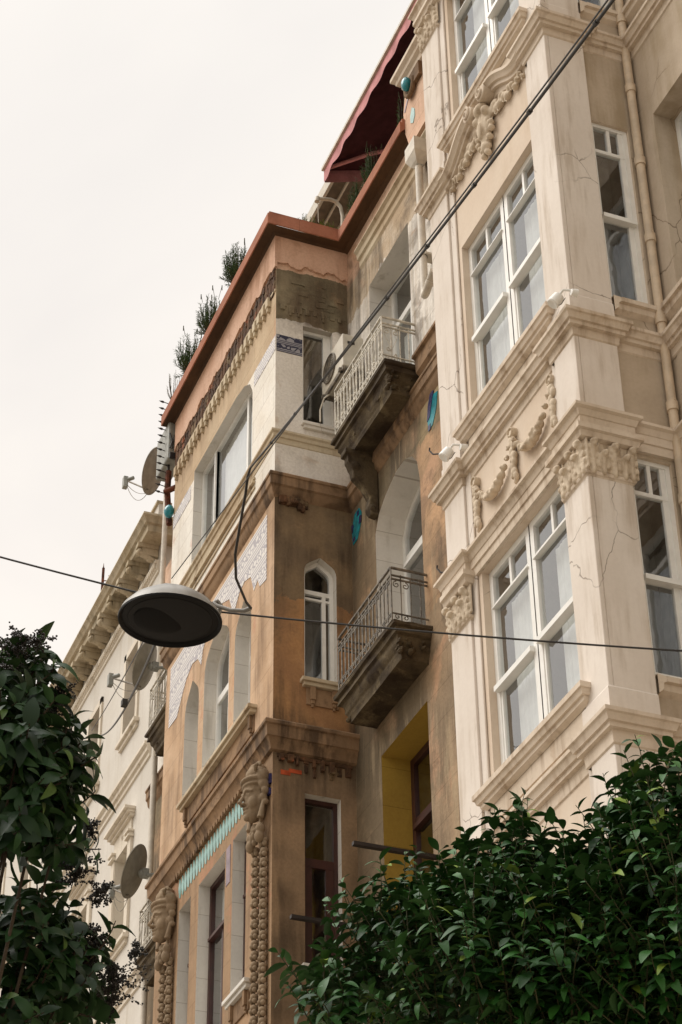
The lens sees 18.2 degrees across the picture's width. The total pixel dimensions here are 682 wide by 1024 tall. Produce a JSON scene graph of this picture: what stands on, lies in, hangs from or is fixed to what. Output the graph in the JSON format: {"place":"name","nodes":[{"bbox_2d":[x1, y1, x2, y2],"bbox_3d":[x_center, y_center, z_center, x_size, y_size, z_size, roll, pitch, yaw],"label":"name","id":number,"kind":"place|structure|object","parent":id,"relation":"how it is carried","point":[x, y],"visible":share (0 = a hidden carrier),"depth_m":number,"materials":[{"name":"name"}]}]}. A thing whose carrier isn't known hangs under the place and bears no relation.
{"place":"outdoors","nodes":[
{"label":"outdoors","id":0,"kind":"place"},
{"bbox_2d":[0,500,172,1023],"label":"apartment building","id":1,"kind":"structure","parent":0,"point":[104,645],"depth_m":36.98,"materials":[{"name":"beige paint"}]},
{"bbox_2d":[101,564,108,589],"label":"antenna mast","id":2,"kind":"object","parent":1,"relation":"on","point":[103,573],"visible":0.34,"depth_m":41.75,"materials":[{"name":"metal"}]},
{"bbox_2d":[0,0,410,698],"label":"sky","id":3,"kind":"structure","parent":0,"point":[141,141],"materials":[{"name":"white"}]},
{"label":"ground","id":4,"kind":"structure","parent":0,"visible":0},
{"bbox_2d":[134,0,460,1023],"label":"townhouse","id":5,"kind":"structure","parent":4,"relation":"on","point":[300,770],"depth_m":26.73,"materials":[{"name":"paint"}]},
{"bbox_2d":[108,844,153,911],"bbox_3d":[-2.920,5.378,31.002,0.774,0.925,1.021,12,-38,-18],"label":"satellite dish","id":6,"kind":"object","parent":5,"relation":"attached to","point":[135,871],"visible":0.99,"depth_m":30.83,"materials":[{"name":"paint"}]},
{"bbox_2d":[107,643,164,698],"bbox_3d":[-3.041,2.498,33.041,0.738,0.905,1.189,21,-41,-27],"label":"satellite dish","id":7,"kind":"object","parent":5,"relation":"attached to","point":[143,653],"visible":0.85,"depth_m":32.90,"materials":[{"name":"paint"}]},
{"bbox_2d":[122,447,160,500],"bbox_3d":[-3.039,-0.551,34.994,0.878,0.876,1.021,12,-38,-18],"label":"satellite dish","id":8,"kind":"object","parent":5,"relation":"attached to","point":[149,486],"visible":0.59,"depth_m":34.76,"materials":[{"name":"paint"}]},
{"bbox_2d":[155,401,169,493],"bbox_3d":[-2.756,-1.055,33.053,0.220,2.020,0.040,12,-38,-18],"label":"spiked grille","id":9,"kind":"object","parent":5,"relation":"attached to","point":[160,463],"visible":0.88,"depth_m":32.88,"materials":[{"name":"metal"}]},
{"bbox_2d":[156,422,175,481],"bbox_3d":[-2.663,-0.945,33.157,0.240,0.760,0.690,12,-38,-18],"label":"metal box","id":10,"kind":"object","parent":5,"relation":"attached to","point":[168,454],"visible":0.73,"depth_m":32.99,"materials":[{"name":"grey metal"}]},
{"bbox_2d":[166,376,180,398],"bbox_3d":[-2.632,-2.002,33.311,0.218,0.658,0.187,-4,-36,4],"label":"shrub","id":11,"kind":"object","parent":5,"relation":"on","point":[173,391],"visible":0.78,"depth_m":33.24,"materials":[{"name":"green plant"}]},
{"bbox_2d":[173,326,201,379],"bbox_3d":[-2.316,-2.467,32.819,0.563,0.867,0.542,-2,-36,1],"label":"shrub","id":12,"kind":"object","parent":5,"relation":"on","point":[185,357],"visible":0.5,"depth_m":32.68,"materials":[{"name":"green plant"}]},
{"bbox_2d":[193,285,222,334],"bbox_3d":[-1.984,-3.021,32.096,0.480,0.949,0.465,12,-38,-18],"label":"shrub","id":13,"kind":"object","parent":5,"relation":"on","point":[203,325],"visible":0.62,"depth_m":31.94,"materials":[{"name":"green plant"}]},
{"bbox_2d":[207,869,224,1023],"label":"window","id":14,"kind":"structure","parent":5,"relation":"in","point":[217,890],"depth_m":26.13,"materials":[{"name":"brown paint"}]},
{"bbox_2d":[215,631,229,748],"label":"window","id":15,"kind":"structure","parent":5,"relation":"in","point":[222,682],"depth_m":28.32,"materials":[{"name":"white paint"}]},
{"bbox_2d":[220,238,246,285],"bbox_3d":[-1.537,-3.690,31.202,0.478,0.920,0.509,-23,-41,27],"label":"shrub","id":16,"kind":"object","parent":5,"relation":"on","point":[231,269],"visible":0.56,"depth_m":31.05,"materials":[{"name":"green plant"}]},
{"bbox_2d":[200,379,308,547],"bbox_3d":[-1.149,-0.459,30.065,0.921,1.800,2.580,12,-38,-18],"label":"window","id":17,"kind":"structure","parent":5,"relation":"in","point":[230,461],"depth_m":30.51,"materials":[{"name":"white glass"}]},
{"bbox_2d":[243,832,313,976],"bbox_3d":[-0.655,4.783,25.068,0.931,2.060,0.500,12,-38,-18],"label":"window","id":18,"kind":"structure","parent":5,"relation":"in","point":[309,836],"depth_m":25.25,"materials":[{"name":"brown paint"}]},
{"bbox_2d":[248,601,312,702],"bbox_3d":[-0.651,2.036,27.089,0.900,1.860,0.630,12,-38,-18],"label":"window","id":19,"kind":"structure","parent":5,"relation":"in","point":[308,605],"depth_m":27.11,"materials":[{"name":"white paint"}]},
{"bbox_2d":[303,331,330,425],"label":"window","id":20,"kind":"structure","parent":5,"relation":"in","point":[316,347],"depth_m":29.22,"materials":[{"name":"white paint"}]},
{"bbox_2d":[304,563,333,680],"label":"window","id":21,"kind":"structure","parent":5,"relation":"in","point":[318,582],"depth_m":26.66,"materials":[{"name":"white paint"}]},
{"bbox_2d":[305,798,338,962],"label":"window","id":22,"kind":"structure","parent":5,"relation":"in","point":[320,816],"depth_m":24.77,"materials":[{"name":"brown paint"}]},
{"bbox_2d":[319,334,370,421],"bbox_3d":[0.049,-1.706,28.009,0.491,1.010,0.758,12,-38,-18],"label":"air conditioner","id":23,"kind":"object","parent":5,"relation":"attached to","point":[333,378],"visible":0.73,"depth_m":27.96,"materials":[{"name":"white painted metal"},{"name":"dark plastic grille"}]},
{"bbox_2d":[345,181,360,217],"bbox_3d":[0.208,-4.434,30.067,0.316,0.881,0.298,-21,-40,25],"label":"shrub","id":24,"kind":"object","parent":5,"relation":"on","point":[352,198],"visible":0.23,"depth_m":30.03,"materials":[{"name":"green plant"}]},
{"bbox_2d":[359,141,381,188],"bbox_3d":[0.442,-4.816,29.694,0.425,1.026,0.384,12,-38,-18],"label":"shrub","id":25,"kind":"object","parent":5,"relation":"on","point":[367,169],"visible":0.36,"depth_m":29.60,"materials":[{"name":"green plant"}]},
{"bbox_2d":[396,92,403,123],"bbox_3d":[0.828,-5.352,28.899,0.232,0.950,0.278,12,-38,-18],"label":"shrub","id":26,"kind":"object","parent":5,"relation":"on","point":[398,111],"visible":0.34,"depth_m":28.96,"materials":[{"name":"green plant"}]},
{"bbox_2d":[391,263,413,363],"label":"window","id":27,"kind":"structure","parent":5,"relation":"in","point":[401,297],"depth_m":28.48,"materials":[{"name":"white paint"}]},
{"bbox_2d":[402,486,425,624],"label":"window","id":28,"kind":"structure","parent":5,"relation":"in","point":[412,535],"depth_m":26.20,"materials":[{"name":"white glass"}]},
{"bbox_2d":[410,740,433,875],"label":"window","id":29,"kind":"structure","parent":5,"relation":"in","point":[420,764],"depth_m":24.24,"materials":[{"name":"brown paint"}]},
{"bbox_2d":[408,0,681,861],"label":"apartment building","id":30,"kind":"structure","parent":4,"relation":"on","point":[555,493],"depth_m":19.85,"materials":[{"name":"beige paint"}]},
{"bbox_2d":[0,556,681,651],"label":"span wire","id":31,"kind":"object","parent":30,"relation":"attached to","point":[345,624],"visible":0.95,"depth_m":16.31,"materials":[{"name":"black metal"}]},
{"bbox_2d":[118,583,251,647],"bbox_3d":[-1.252,0.730,16.524,0.956,0.372,0.807,12,-38,-18],"label":"street lamp","id":32,"kind":"object","parent":31,"relation":"hanging from","point":[168,615],"visible":1,"depth_m":16.37,"materials":[{"name":"metal"}]},
{"bbox_2d":[91,642,154,735],"bbox_3d":[-2.717,2.156,25.899,0.164,8.566,17.146,5,-36,-7],"label":"feeder cable","id":33,"kind":"object","parent":32,"relation":"attached to","point":[124,703],"visible":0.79,"depth_m":23.57,"materials":[{"name":"black rubber"}]},
{"bbox_2d":[234,0,614,608],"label":"power cable","id":34,"kind":"object","parent":32,"relation":"attached to","point":[596,22],"visible":0.92,"depth_m":10.47,"materials":[{"name":"black rubber"}]},
{"bbox_2d":[171,0,608,578],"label":"suspension wire","id":35,"kind":"object","parent":34,"relation":"attached to","point":[413,258],"visible":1,"depth_m":10.51,"materials":[{"name":"black metal"}]},
{"bbox_2d":[439,444,466,461],"bbox_3d":[1.111,-0.590,20.996,0.300,0.169,0.126,-10,-37,12],"label":"spotlight","id":36,"kind":"object","parent":30,"relation":"attached to","point":[446,454],"visible":1,"depth_m":20.97,"materials":[{"name":"white paint"}]},
{"bbox_2d":[452,0,491,105],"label":"window","id":37,"kind":"structure","parent":30,"relation":"in","point":[473,47],"depth_m":24.16,"materials":[{"name":"white paint"}]},
{"bbox_2d":[468,198,514,395],"bbox_3d":[1.913,-1.959,21.632,0.951,2.380,0.855,12,-38,-18],"label":"window","id":38,"kind":"structure","parent":30,"relation":"in","point":[493,339],"depth_m":21.80,"materials":[{"name":"white paint"}]},
{"bbox_2d":[489,526,543,764],"bbox_3d":[1.963,1.375,19.230,0.951,2.300,0.855,12,-38,-18],"label":"window","id":39,"kind":"structure","parent":30,"relation":"in","point":[518,687],"depth_m":19.35,"materials":[{"name":"white paint"}]},
{"bbox_2d":[487,0,587,49],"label":"window","id":40,"kind":"structure","parent":30,"relation":"in","point":[500,13],"depth_m":23.29,"materials":[{"name":"white paint"}]},
{"bbox_2d":[547,289,578,308],"bbox_3d":[2.004,-1.926,19.160,0.300,0.169,0.126,-10,-37,12],"label":"spotlight","id":41,"kind":"object","parent":30,"relation":"attached to","point":[555,300],"visible":1,"depth_m":19.13,"materials":[{"name":"white paint"}]},
{"bbox_2d":[503,151,623,342],"bbox_3d":[2.233,-2.438,20.974,0.951,2.380,0.855,12,-38,-18],"label":"window","id":42,"kind":"structure","parent":30,"relation":"in","point":[526,284],"depth_m":21.16,"materials":[{"name":"white paint"}]},
{"bbox_2d":[577,0,609,8],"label":"window","id":43,"kind":"structure","parent":30,"relation":"in","point":[598,2],"depth_m":22.25,"materials":[{"name":"white paint"}]},
{"bbox_2d":[529,486,668,717],"bbox_3d":[2.284,0.896,18.571,0.951,2.300,0.855,12,-38,-18],"label":"window","id":44,"kind":"structure","parent":30,"relation":"in","point":[559,663],"depth_m":18.70,"materials":[{"name":"grey glass"}]},
{"bbox_2d":[591,123,647,303],"bbox_3d":[2.439,-2.554,20.818,0.420,2.320,1.246,12,-38,-18],"label":"window","id":45,"kind":"structure","parent":30,"relation":"in","point":[610,144],"depth_m":20.63,"materials":[{"name":"white paint"}]},
{"bbox_2d":[565,459,681,678],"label":"window","id":46,"kind":"structure","parent":30,"relation":"in","point":[655,480],"depth_m":18.27,"materials":[{"name":"white glass"}]},
{"bbox_2d":[675,111,681,166],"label":"window","id":47,"kind":"structure","parent":30,"relation":"in","point":[678,121],"depth_m":20.82,"materials":[{"name":"white paint"}]},
{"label":"road","id":48,"kind":"structure","parent":0,"visible":0},
{"bbox_2d":[0,621,151,1023],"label":"tree","id":49,"kind":"object","parent":48,"relation":"on","point":[45,776],"visible":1,"depth_m":8.30,"materials":[{"name":"green plant"}]},
{"bbox_2d":[264,734,681,1023],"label":"tree","id":50,"kind":"object","parent":48,"relation":"on","point":[519,930],"visible":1,"depth_m":8.79,"materials":[{"name":"green plant"}]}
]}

